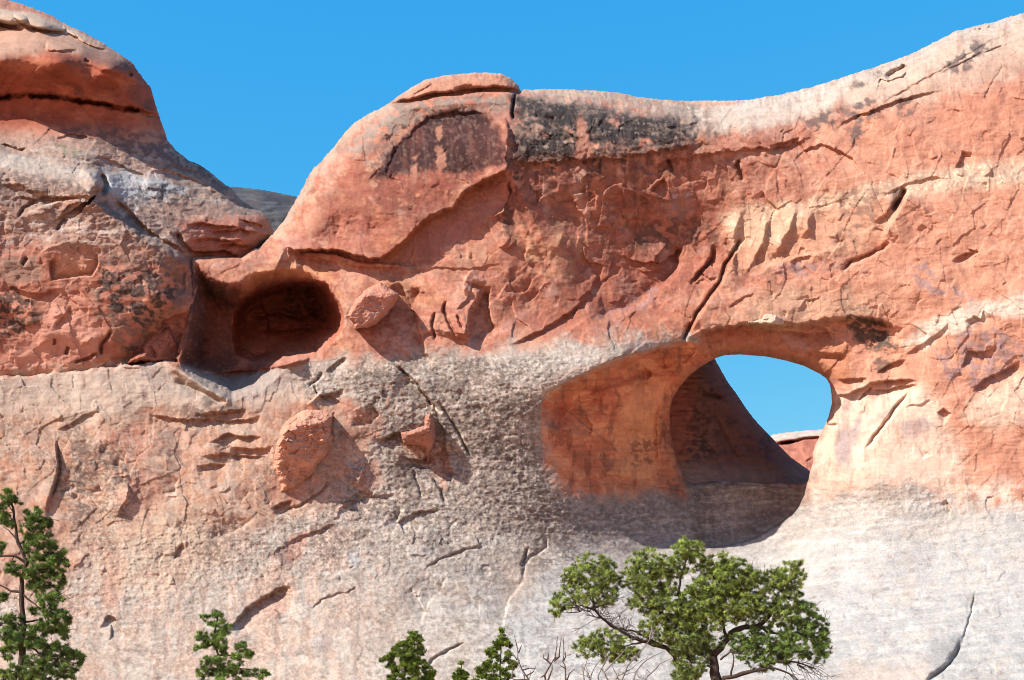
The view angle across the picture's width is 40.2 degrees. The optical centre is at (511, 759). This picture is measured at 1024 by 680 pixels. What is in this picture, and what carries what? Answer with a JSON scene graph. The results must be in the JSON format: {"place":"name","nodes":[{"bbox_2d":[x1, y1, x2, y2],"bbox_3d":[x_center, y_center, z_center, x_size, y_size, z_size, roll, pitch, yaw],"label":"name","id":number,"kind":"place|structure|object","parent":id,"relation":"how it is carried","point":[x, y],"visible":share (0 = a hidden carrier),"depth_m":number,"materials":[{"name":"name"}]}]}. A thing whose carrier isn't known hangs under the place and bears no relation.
{"place":"outdoors","nodes":[
{"label":"outdoors","id":0,"kind":"place"},
{"bbox_2d":[230,187,296,231],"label":"grey rock hill","id":1,"kind":"structure","parent":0,"point":[274,207],"depth_m":135.34,"materials":[{"name":"stone"}]},
{"bbox_2d":[9,0,1023,435],"label":"sky","id":2,"kind":"structure","parent":0,"point":[256,94],"materials":[{"name":"blue"}]},
{"bbox_2d":[669,359,809,483],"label":"rock fin","id":3,"kind":"object","parent":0,"point":[718,432],"visible":0.3,"depth_m":80.21,"materials":[{"name":"stone"}]},
{"bbox_2d":[771,429,822,470],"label":"red rock ridge","id":4,"kind":"object","parent":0,"point":[798,446],"visible":0.09,"depth_m":131.16,"materials":[{"name":"stone"}]},
{"bbox_3d":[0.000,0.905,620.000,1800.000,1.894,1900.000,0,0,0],"label":"ground","id":5,"kind":"structure","parent":0,"visible":0},
{"bbox_2d":[0,660,43,679],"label":"juniper bush","id":6,"kind":"object","parent":5,"relation":"on","point":[18,672],"visible":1,"depth_m":23.94,"materials":[{"name":"green plant"}]},
{"bbox_2d":[0,487,86,679],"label":"pinyon pine","id":7,"kind":"object","parent":5,"relation":"on","point":[14,639],"visible":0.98,"depth_m":26.94,"materials":[{"name":"green plant"}]},
{"bbox_2d":[193,609,271,679],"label":"pinyon pine","id":8,"kind":"object","parent":5,"relation":"on","point":[223,671],"visible":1,"depth_m":32.94,"materials":[{"name":"green plant"}]},
{"bbox_2d":[378,629,436,679],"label":"juniper","id":9,"kind":"object","parent":5,"relation":"on","point":[409,665],"visible":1,"depth_m":34.95,"materials":[{"name":"green plant"}]},
{"bbox_2d":[451,660,469,679],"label":"juniper","id":10,"kind":"object","parent":5,"relation":"on","point":[460,674],"visible":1,"depth_m":36.94,"materials":[{"name":"green plant"}]},
{"bbox_2d":[471,625,517,679],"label":"juniper","id":11,"kind":"object","parent":5,"relation":"on","point":[487,665],"visible":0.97,"depth_m":33.95,"materials":[{"name":"green plant"}]},
{"bbox_2d":[0,13,1023,679],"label":"sandstone fin","id":12,"kind":"object","parent":5,"relation":"on","point":[584,285],"visible":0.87,"depth_m":70.11,"materials":[{"name":"stone"}]},
{"bbox_2d":[0,0,273,375],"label":"sandstone dome","id":13,"kind":"structure","parent":12,"relation":"on","point":[118,212],"depth_m":70.55,"materials":[{"name":"stone"}]},
{"bbox_2d":[127,326,181,363],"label":"boulder","id":14,"kind":"object","parent":12,"relation":"on","point":[163,345],"visible":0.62,"depth_m":70.41,"materials":[{"name":"stone"}]},
{"bbox_2d":[273,409,333,490],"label":"boulder","id":15,"kind":"object","parent":12,"relation":"on","point":[304,444],"visible":0.87,"depth_m":68.48,"materials":[{"name":"stone"}]},
{"bbox_2d":[347,282,398,328],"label":"boulder","id":16,"kind":"object","parent":12,"relation":"on","point":[373,305],"visible":1,"depth_m":69.17,"materials":[{"name":"stone"}]},
{"bbox_2d":[401,413,436,462],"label":"boulder","id":17,"kind":"object","parent":12,"relation":"on","point":[424,436],"visible":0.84,"depth_m":69.20,"materials":[{"name":"stone"}]},
{"bbox_2d":[748,314,783,324],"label":"boulder","id":18,"kind":"object","parent":12,"relation":"on","point":[770,319],"visible":1,"depth_m":69.35,"materials":[{"name":"stone"}]},
{"bbox_2d":[508,635,535,679],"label":"dead shrub","id":19,"kind":"object","parent":5,"relation":"on","point":[517,658],"visible":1,"depth_m":31.00,"materials":[{"name":"grey wood"}]},
{"bbox_2d":[540,637,560,679],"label":"dead shrub","id":20,"kind":"object","parent":5,"relation":"on","point":[550,663],"visible":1,"depth_m":30.99,"materials":[{"name":"grey wood"}]},
{"bbox_2d":[560,638,573,679],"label":"dead shrub","id":21,"kind":"object","parent":5,"relation":"on","point":[564,667],"visible":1,"depth_m":30.99,"materials":[{"name":"grey wood"}]},
{"bbox_2d":[581,612,671,679],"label":"dead shrub","id":22,"kind":"object","parent":5,"relation":"on","point":[626,670],"visible":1,"depth_m":27.99,"materials":[{"name":"grey wood"}]},
{"bbox_2d":[548,531,839,679],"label":"pinyon pine","id":23,"kind":"object","parent":5,"relation":"on","point":[697,641],"visible":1,"depth_m":31.89,"materials":[{"name":"green plant"}]}
]}

